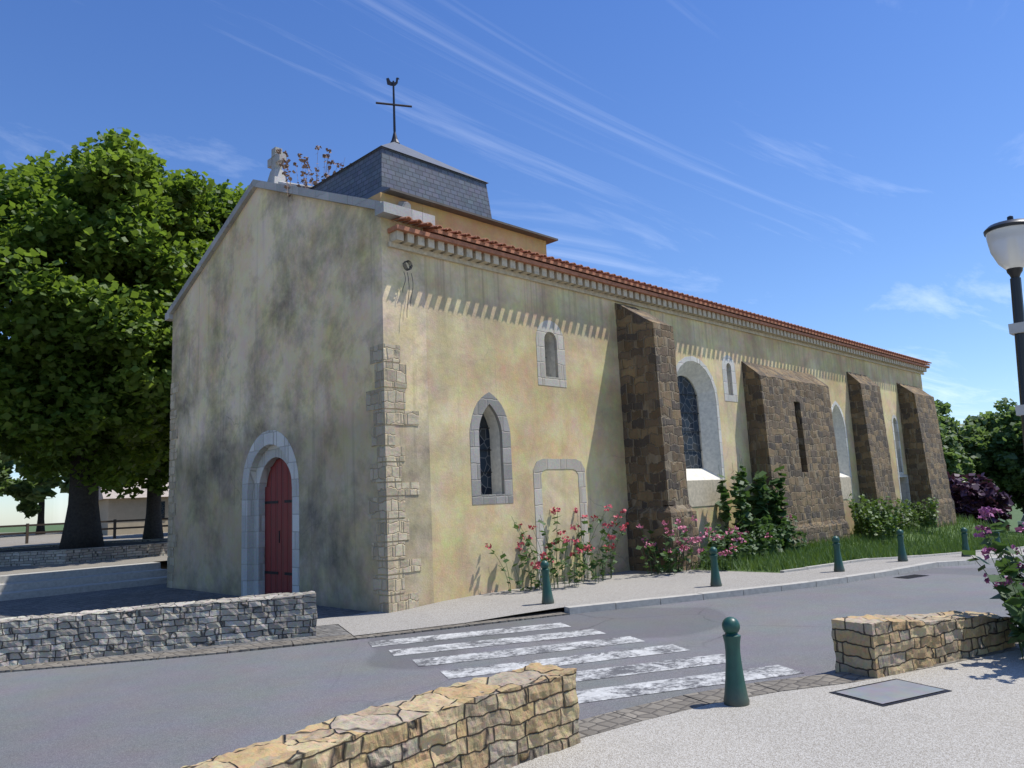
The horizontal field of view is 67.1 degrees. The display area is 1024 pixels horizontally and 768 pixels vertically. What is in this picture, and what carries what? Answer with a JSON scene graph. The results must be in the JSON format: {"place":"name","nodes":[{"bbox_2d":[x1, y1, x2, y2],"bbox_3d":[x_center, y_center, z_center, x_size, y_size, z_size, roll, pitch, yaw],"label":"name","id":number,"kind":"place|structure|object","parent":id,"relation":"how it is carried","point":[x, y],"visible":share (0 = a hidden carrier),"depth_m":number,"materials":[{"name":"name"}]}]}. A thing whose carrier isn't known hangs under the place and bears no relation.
{"place":"outdoors","nodes":[
{"label":"outdoors","id":0,"kind":"place"},
{"bbox_2d":[0,532,167,574],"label":"plaza sand","id":1,"kind":"structure","parent":0,"point":[6,541],"depth_m":21.45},
{"bbox_2d":[0,451,13,464],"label":"tree foliage","id":2,"kind":"object","parent":1,"relation":"on","point":[4,458],"visible":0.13,"depth_m":57.58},
{"bbox_2d":[0,453,69,534],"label":"tree foliage","id":3,"kind":"object","parent":1,"relation":"on","point":[29,495],"depth_m":64.44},
{"bbox_2d":[0,538,167,566],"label":"stone wall","id":4,"kind":"structure","parent":1,"relation":"on","point":[49,554],"depth_m":21.14,"materials":[{"name":"grey stone"}]},
{"bbox_2d":[0,518,167,543],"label":"plaza fence","id":5,"kind":"object","parent":1,"relation":"on","point":[27,525],"visible":0.2,"depth_m":41.25,"materials":[{"name":"brown wood"}]},
{"bbox_2d":[99,482,168,534],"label":"long house","id":6,"kind":"structure","parent":1,"relation":"on","point":[112,507],"depth_m":51.83,"materials":[{"name":"beige paint"}]},
{"bbox_2d":[142,445,166,539],"bbox_3d":[-16.221,2.623,35.514,5.529,9.070,7.671,-8,-10,33],"label":"tree trunk","id":7,"kind":"object","parent":1,"relation":"on","point":[153,527],"visible":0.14,"depth_m":34.76,"materials":[{"name":"brown plant"}]},
{"bbox_2d":[64,365,169,498],"bbox_3d":[-16.057,0.623,35.653,11.925,9.293,11.019,-4,-9,6],"label":"tree","id":8,"kind":"object","parent":7,"relation":"attached to","point":[159,482],"depth_m":33.94,"materials":[{"name":"green plant"}]},
{"bbox_2d":[55,624,349,661],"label":"pavement","id":9,"kind":"structure","parent":0,"point":[329,630],"depth_m":9.49,"materials":[{"name":"grey concrete"}]},
{"bbox_2d":[0,486,1022,615],"bbox_3d":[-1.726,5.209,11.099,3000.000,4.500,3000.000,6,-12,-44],"label":"ground sheet","id":10,"kind":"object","parent":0,"point":[1017,514],"visible":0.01,"depth_m":103.28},
{"bbox_2d":[0,562,167,600],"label":"retaining wall","id":11,"kind":"structure","parent":10,"relation":"on","point":[45,583],"depth_m":17.38,"materials":[{"name":"concrete"}]},
{"bbox_2d":[0,127,248,548],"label":"lime tree","id":12,"kind":"object","parent":10,"relation":"on","point":[112,236],"depth_m":20.68,"materials":[{"name":"green plant"}]},
{"bbox_2d":[0,591,316,666],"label":"grey wall","id":13,"kind":"structure","parent":10,"relation":"on","point":[36,639],"depth_m":9.17,"materials":[{"name":"stone"}]},
{"bbox_2d":[0,584,365,658],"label":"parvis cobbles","id":14,"kind":"object","parent":10,"relation":"on","point":[111,598],"visible":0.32,"depth_m":14.88,"materials":[{"name":"grey stone"}]},
{"bbox_2d":[316,570,777,625],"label":"gravel verge","id":15,"kind":"object","parent":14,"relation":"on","point":[630,579],"depth_m":12.81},
{"bbox_2d":[489,550,541,590],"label":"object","id":16,"kind":"object","parent":15,"relation":"on","point":[520,566],"visible":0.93,"depth_m":12.85,"materials":[{"name":"green plant"}]},
{"bbox_2d":[490,548,548,591],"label":"flower stems","id":17,"kind":"object","parent":15,"relation":"on","point":[522,574],"visible":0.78,"depth_m":12.87,"materials":[{"name":"green plant"}]},
{"bbox_2d":[485,542,553,568],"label":"flowers","id":18,"kind":"object","parent":17,"relation":"on","point":[537,563],"visible":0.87,"depth_m":12.89,"materials":[{"name":"red plant"}]},
{"bbox_2d":[511,510,624,589],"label":"flower stems","id":19,"kind":"object","parent":15,"relation":"on","point":[563,575],"visible":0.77,"depth_m":13.43,"materials":[{"name":"green plant"}]},
{"bbox_2d":[516,504,626,556],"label":"flowers","id":20,"kind":"object","parent":19,"relation":"on","point":[611,537],"visible":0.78,"depth_m":13.49,"materials":[{"name":"plant"}]},
{"bbox_2d":[576,525,625,578],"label":"flower stems","id":21,"kind":"object","parent":15,"relation":"on","point":[611,560],"visible":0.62,"depth_m":14.13,"materials":[{"name":"green plant"}]},
{"bbox_2d":[570,521,628,551],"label":"flowers","id":22,"kind":"object","parent":21,"relation":"attached to","point":[609,546],"visible":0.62,"depth_m":14.07,"materials":[{"name":"pink plant"}]},
{"bbox_2d":[636,518,693,574],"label":"flower stems","id":23,"kind":"object","parent":15,"relation":"on","point":[675,567],"visible":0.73,"depth_m":14.54,"materials":[{"name":"green plant"}]},
{"bbox_2d":[637,515,697,552],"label":"flowers","id":24,"kind":"object","parent":23,"relation":"on","point":[679,528],"visible":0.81,"depth_m":14.50,"materials":[{"name":"pink plant"}]},
{"bbox_2d":[0,611,568,672],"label":"gutter setts","id":25,"kind":"structure","parent":10,"relation":"on","point":[170,655],"depth_m":9.08,"materials":[{"name":"grey stone"}]},
{"bbox_2d":[168,188,433,611],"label":"church facade wall","id":26,"kind":"structure","parent":10,"relation":"on","point":[291,310],"depth_m":13.65,"materials":[{"name":"beige paint"}]},
{"bbox_2d":[265,458,291,593],"bbox_3d":[-4.260,2.620,14.296,0.040,2.630,1.400,6,-12,-44],"label":"church door","id":27,"kind":"structure","parent":26,"relation":"in","point":[278,533],"depth_m":14.36,"materials":[{"name":"red wood"}]},
{"bbox_2d":[615,303,956,571],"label":"buttresses","id":28,"kind":"structure","parent":10,"relation":"on","point":[790,426],"depth_m":19.76,"materials":[{"name":"stone"}]},
{"bbox_2d":[564,554,1023,614],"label":"kerb","id":29,"kind":"structure","parent":10,"relation":"on","point":[598,607],"depth_m":11.87,"materials":[{"name":"concrete"}]},
{"bbox_2d":[578,642,1023,737],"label":"kerb setts","id":30,"kind":"structure","parent":10,"relation":"on","point":[597,724],"depth_m":5.91,"materials":[{"name":"grey stone"}]},
{"bbox_2d":[691,522,1023,572],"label":"verge grass","id":31,"kind":"structure","parent":10,"relation":"on","point":[910,536],"depth_m":23.54,"materials":[{"name":"green plant"}]},
{"bbox_2d":[695,529,748,570],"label":"flower stems","id":32,"kind":"object","parent":31,"relation":"on","point":[718,551],"visible":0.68,"depth_m":14.91,"materials":[{"name":"green plant"}]},
{"bbox_2d":[689,527,745,555],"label":"flowers","id":33,"kind":"object","parent":32,"relation":"on","point":[699,550],"visible":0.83,"depth_m":14.80,"materials":[{"name":"pink plant"}]},
{"bbox_2d":[718,461,743,549],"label":"tall weed stems","id":34,"kind":"object","parent":31,"relation":"on","point":[735,502],"visible":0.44,"depth_m":17.87,"materials":[{"name":"green plant"}]},
{"bbox_2d":[715,472,748,549],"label":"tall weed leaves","id":35,"kind":"object","parent":34,"relation":"attached to","point":[724,507],"visible":0.66,"depth_m":17.84,"materials":[{"name":"green plant"}]},
{"bbox_2d":[704,519,786,559],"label":"flower stems","id":36,"kind":"object","parent":31,"relation":"on","point":[749,536],"visible":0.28,"depth_m":16.50,"materials":[{"name":"green plant"}]},
{"bbox_2d":[710,526,771,546],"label":"flowers","id":37,"kind":"object","parent":36,"relation":"attached to","point":[731,529],"visible":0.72,"depth_m":16.33,"materials":[{"name":"pink plant"}]},
{"bbox_2d":[734,457,771,530],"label":"tall weed stems","id":38,"kind":"object","parent":31,"relation":"on","point":[745,493],"visible":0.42,"depth_m":18.35,"materials":[{"name":"green plant"}]},
{"bbox_2d":[731,464,776,538],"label":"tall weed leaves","id":39,"kind":"object","parent":38,"relation":"attached to","point":[762,487],"visible":0.52,"depth_m":18.28,"materials":[{"name":"green plant"}]},
{"bbox_2d":[751,462,781,521],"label":"tall weed stems","id":40,"kind":"object","parent":31,"relation":"on","point":[780,490],"visible":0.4,"depth_m":18.81,"materials":[{"name":"green plant"}]},
{"bbox_2d":[747,466,788,539],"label":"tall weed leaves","id":41,"kind":"object","parent":40,"relation":"attached to","point":[779,499],"visible":0.53,"depth_m":18.59,"materials":[{"name":"green plant"}]},
{"bbox_2d":[740,512,806,552],"bbox_3d":[6.090,3.522,18.055,2.223,0.920,1.407,6,-12,-44],"label":"shrub","id":42,"kind":"object","parent":31,"relation":"on","point":[785,538],"visible":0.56,"depth_m":17.83,"materials":[{"name":"green plant"}]},
{"bbox_2d":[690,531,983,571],"bbox_3d":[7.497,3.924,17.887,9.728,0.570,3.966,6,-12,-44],"label":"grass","id":43,"kind":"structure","parent":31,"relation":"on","point":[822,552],"depth_m":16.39,"materials":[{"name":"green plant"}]},
{"bbox_2d":[845,491,888,536],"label":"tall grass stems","id":44,"kind":"object","parent":31,"relation":"on","point":[864,511],"depth_m":22.42,"materials":[{"name":"green plant"}]},
{"bbox_2d":[847,493,888,534],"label":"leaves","id":45,"kind":"object","parent":44,"relation":"attached to","point":[857,519],"depth_m":22.38,"materials":[{"name":"green plant"}]},
{"bbox_2d":[865,503,898,538],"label":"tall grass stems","id":46,"kind":"object","parent":31,"relation":"on","point":[884,524],"depth_m":21.66,"materials":[{"name":"green plant"}]},
{"bbox_2d":[863,506,899,537],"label":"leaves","id":47,"kind":"object","parent":46,"relation":"attached to","point":[887,527],"depth_m":21.65,"materials":[{"name":"green plant"}]},
{"bbox_2d":[866,496,905,534],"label":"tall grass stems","id":48,"kind":"object","parent":31,"relation":"on","point":[891,511],"depth_m":22.86,"materials":[{"name":"green plant"}]},
{"bbox_2d":[866,499,907,531],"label":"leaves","id":49,"kind":"object","parent":48,"relation":"attached to","point":[899,525],"depth_m":22.97,"materials":[{"name":"green plant"}]},
{"bbox_2d":[896,494,937,528],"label":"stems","id":50,"kind":"object","parent":31,"relation":"on","point":[921,512],"depth_m":25.09,"materials":[{"name":"green plant"}]},
{"bbox_2d":[898,497,938,528],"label":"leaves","id":51,"kind":"object","parent":50,"relation":"attached to","point":[915,515],"depth_m":25.08,"materials":[{"name":"green plant"}]},
{"bbox_2d":[850,514,1023,549],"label":"grass","id":52,"kind":"structure","parent":31,"relation":"on","point":[973,540],"depth_m":24.29,"materials":[{"name":"green plant"}]},
{"bbox_2d":[947,471,1013,531],"bbox_3d":[23.648,6.386,39.676,3.783,3.883,3.972,-6,-9,24],"label":"purple shrub","id":53,"kind":"object","parent":31,"relation":"on","point":[971,496],"visible":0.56,"depth_m":38.59,"materials":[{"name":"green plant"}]},
{"bbox_2d":[780,546,1023,572],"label":"curb","id":54,"kind":"structure","parent":10,"relation":"on","point":[832,564],"depth_m":15.21,"materials":[{"name":"concrete"}]},
{"bbox_2d":[935,399,962,441],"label":"tree foliage","id":55,"kind":"object","parent":10,"relation":"on","point":[942,409],"visible":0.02,"depth_m":60.80,"materials":[{"name":"green plant"}]},
{"bbox_2d":[938,422,975,481],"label":"tree foliage","id":56,"kind":"object","parent":10,"relation":"on","point":[957,461],"visible":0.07,"depth_m":53.26,"materials":[{"name":"green plant"}]},
{"bbox_2d":[956,397,1023,513],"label":"tree foliage","id":57,"kind":"object","parent":10,"relation":"on","point":[992,454],"depth_m":57.33,"materials":[{"name":"green plant"}]},
{"bbox_2d":[1017,514,1023,532],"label":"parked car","id":58,"kind":"object","parent":10,"relation":"on","point":[1020,523],"visible":0.57,"depth_m":53.73,"materials":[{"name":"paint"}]},
{"bbox_3d":[4.088,1.648,24.165,24.350,7.310,7.590,6,-12,-44],"label":"church","id":59,"kind":"object","parent":10,"relation":"on","visible":0},
{"bbox_2d":[167,343,421,612],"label":"quoins","id":60,"kind":"object","parent":59,"relation":"attached to","point":[387,374],"visible":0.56,"depth_m":11.83,"materials":[{"name":"stone"}]},
{"bbox_2d":[165,147,434,321],"bbox_3d":[-4.783,-3.447,15.687,1.040,2.815,8.780,6,-12,-44],"label":"gable coping","id":61,"kind":"object","parent":59,"relation":"on","point":[278,183],"visible":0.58,"depth_m":15.10,"materials":[{"name":"stone"}]},
{"bbox_2d":[278,149,344,196],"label":"weed stems","id":62,"kind":"object","parent":59,"relation":"on","point":[303,172],"visible":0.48,"depth_m":14.44,"materials":[{"name":"plant"}]},
{"bbox_2d":[274,145,350,182],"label":"red flowers","id":63,"kind":"object","parent":62,"relation":"on","point":[306,159],"visible":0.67,"depth_m":14.64,"materials":[{"name":"red plant"}]},
{"bbox_2d":[403,260,412,307],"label":"wall cables","id":64,"kind":"object","parent":59,"relation":"attached to","point":[409,268],"depth_m":12.37,"materials":[{"name":"grey metal"}]},
{"bbox_2d":[309,142,557,278],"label":"tower","id":65,"kind":"structure","parent":59,"relation":"on","point":[445,195],"depth_m":13.38,"materials":[{"name":"tile"}]},
{"bbox_2d":[376,78,411,143],"bbox_3d":[-2.226,-5.165,14.572,0.619,1.350,0.355,6,-12,-44],"label":"cross","id":66,"kind":"object","parent":65,"relation":"on","point":[393,104],"visible":0.94,"depth_m":14.56,"materials":[{"name":"black metal"}]},
{"bbox_2d":[533,320,590,584],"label":"stone surrounds","id":67,"kind":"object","parent":59,"relation":"attached to","point":[559,379],"visible":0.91,"depth_m":14.60,"materials":[{"name":"grey stone"}]},
{"bbox_2d":[479,357,701,494],"bbox_3d":[6.286,1.105,20.425,20.070,3.080,0.050,6,-12,-44],"label":"window glass","id":68,"kind":"object","parent":59,"relation":"attached to","point":[690,424],"visible":0.21,"depth_m":18.31,"materials":[{"name":"glass"}]},
{"bbox_2d":[387,224,929,374],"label":"cornice","id":69,"kind":"structure","parent":59,"relation":"attached to","point":[463,253],"depth_m":15.92,"materials":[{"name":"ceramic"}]},
{"bbox_2d":[423,228,929,365],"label":"roof","id":70,"kind":"structure","parent":59,"relation":"on","point":[510,251],"depth_m":16.40,"materials":[{"name":"tile"}]},
{"bbox_2d":[392,216,931,363],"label":"roof tiles","id":71,"kind":"object","parent":70,"relation":"on","point":[467,235],"visible":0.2,"depth_m":15.96,"materials":[{"name":"tile"}]},
{"bbox_2d":[687,477,853,506],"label":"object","id":72,"kind":"object","parent":59,"relation":"attached to","point":[702,493],"visible":0.5,"depth_m":17.92,"materials":[{"name":"paint"}]},
{"bbox_2d":[0,559,1023,767],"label":"road asphalt","id":73,"kind":"structure","parent":0,"point":[177,712],"depth_m":7.49,"materials":[{"name":"grey asphalt"}]},
{"bbox_2d":[369,623,803,703],"bbox_3d":[0.410,2.781,7.928,2.582,0.001,4.327,2,-10,-30],"label":"zebra crossing","id":74,"kind":"object","parent":73,"relation":"on","point":[628,690],"visible":0.87,"depth_m":7.63,"materials":[{"name":"paint"}]},
{"bbox_2d":[893,574,928,578],"bbox_3d":[6.761,3.256,13.073,0.600,0.004,0.280,2,-10,-30],"label":"drain grate","id":75,"kind":"object","parent":73,"relation":"on","point":[911,576],"visible":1,"depth_m":13.07,"materials":[{"name":"metal"}]},
{"bbox_2d":[831,610,1015,678],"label":"stone wall","id":76,"kind":"structure","parent":73,"relation":"on","point":[877,646],"depth_m":6.61,"materials":[{"name":"stone"}]},
{"bbox_2d":[0,0,1023,525],"label":"sky","id":77,"kind":"structure","parent":0,"point":[841,168],"materials":[{"name":"blue"}]},
{"bbox_2d":[424,256,922,602],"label":"church wall","id":78,"kind":"structure","parent":0,"point":[481,327],"depth_m":14.41,"materials":[{"name":"beige paint"}]},
{"bbox_2d":[241,355,910,595],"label":"trim","id":79,"kind":"structure","parent":78,"relation":"attached to","point":[263,442],"depth_m":14.57,"materials":[{"name":"grey stone"}]},
{"bbox_2d":[339,548,1023,635],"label":"pavement","id":80,"kind":"structure","parent":0,"point":[472,613],"depth_m":11.64,"materials":[{"name":"grey concrete"}]},
{"bbox_2d":[540,560,553,603],"bbox_3d":[0.496,2.879,11.239,0.185,0.615,0.185,-12,-10,42],"label":"bollard","id":81,"kind":"object","parent":80,"relation":"on","point":[547,596],"visible":1,"depth_m":11.19,"materials":[{"name":"green metal"}]},
{"bbox_2d":[709,547,721,586],"bbox_3d":[3.240,2.918,12.351,0.186,0.618,0.186,0,-8,-23],"label":"bollard","id":82,"kind":"object","parent":80,"relation":"on","point":[715,577],"visible":1,"depth_m":12.30,"materials":[{"name":"green metal"}]},
{"bbox_2d":[832,536,844,571],"bbox_3d":[5.747,2.997,13.636,0.185,0.614,0.184,1,-10,-30],"label":"bollard","id":83,"kind":"object","parent":80,"relation":"on","point":[838,565],"visible":1,"depth_m":13.59,"materials":[{"name":"green metal"}]},
{"bbox_2d":[896,529,907,561],"bbox_3d":[7.518,3.114,14.912,0.183,0.608,0.183,-2,-9,-1],"label":"bollard","id":84,"kind":"object","parent":80,"relation":"on","point":[902,555],"visible":1,"depth_m":14.87,"materials":[{"name":"teal metal"}]},
{"bbox_2d":[961,527,970,556],"bbox_3d":[9.772,3.409,16.653,0.186,0.620,0.186,-1,-7,-3],"label":"bollard","id":85,"kind":"object","parent":80,"relation":"on","point":[964,534],"visible":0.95,"depth_m":16.62,"materials":[{"name":"teal metal"}]},
{"bbox_2d":[993,531,1000,552],"bbox_3d":[11.403,3.666,18.136,0.187,0.623,0.187,1,-11,-8],"label":"bollard","id":86,"kind":"object","parent":80,"relation":"on","point":[998,539],"visible":0.3,"depth_m":18.10,"materials":[{"name":"teal metal"}]},
{"bbox_2d":[512,649,1023,767],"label":"sidewalk","id":87,"kind":"structure","parent":0,"point":[974,718],"depth_m":4.99,"materials":[{"name":"grey concrete"}]},
{"bbox_2d":[181,662,580,767],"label":"stone wall","id":88,"kind":"structure","parent":87,"relation":"on","point":[513,718],"depth_m":4.36,"materials":[{"name":"stone"}]},
{"bbox_2d":[722,617,749,706],"bbox_3d":[1.658,2.068,5.779,0.189,0.629,0.189,7,-13,-44],"label":"bollard","id":89,"kind":"object","parent":87,"relation":"on","point":[735,693],"visible":1,"depth_m":5.73,"materials":[{"name":"green metal"}]},
{"bbox_2d":[829,679,951,705],"bbox_3d":[2.869,2.334,5.858,0.870,0.001,0.711,6,-12,-44],"label":"manhole frame","id":90,"kind":"object","parent":87,"relation":"on","point":[902,700],"visible":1,"depth_m":5.74,"materials":[{"name":"grey metal"}]},
{"bbox_2d":[838,679,943,703],"bbox_3d":[2.868,2.329,5.859,0.781,0.001,0.622,6,-12,-44],"label":"cover plate","id":91,"kind":"object","parent":90,"relation":"in","point":[888,691],"visible":1,"depth_m":5.85,"materials":[{"name":"metal"}]},
{"bbox_2d":[1008,277,1023,446],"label":"lamp post","id":92,"kind":"object","parent":87,"relation":"on","point":[1016,328],"visible":1,"depth_m":5.36,"materials":[{"name":"black metal"}]},
{"bbox_2d":[983,216,1023,277],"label":"street lamp","id":93,"kind":"object","parent":92,"relation":"on","point":[1005,240],"visible":1,"depth_m":5.38,"materials":[{"name":"white glass"}]},
{"bbox_2d":[961,506,1023,659],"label":"flowering shrub","id":94,"kind":"object","parent":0,"point":[1010,603],"depth_m":7.05,"materials":[{"name":"green plant"}]}
]}

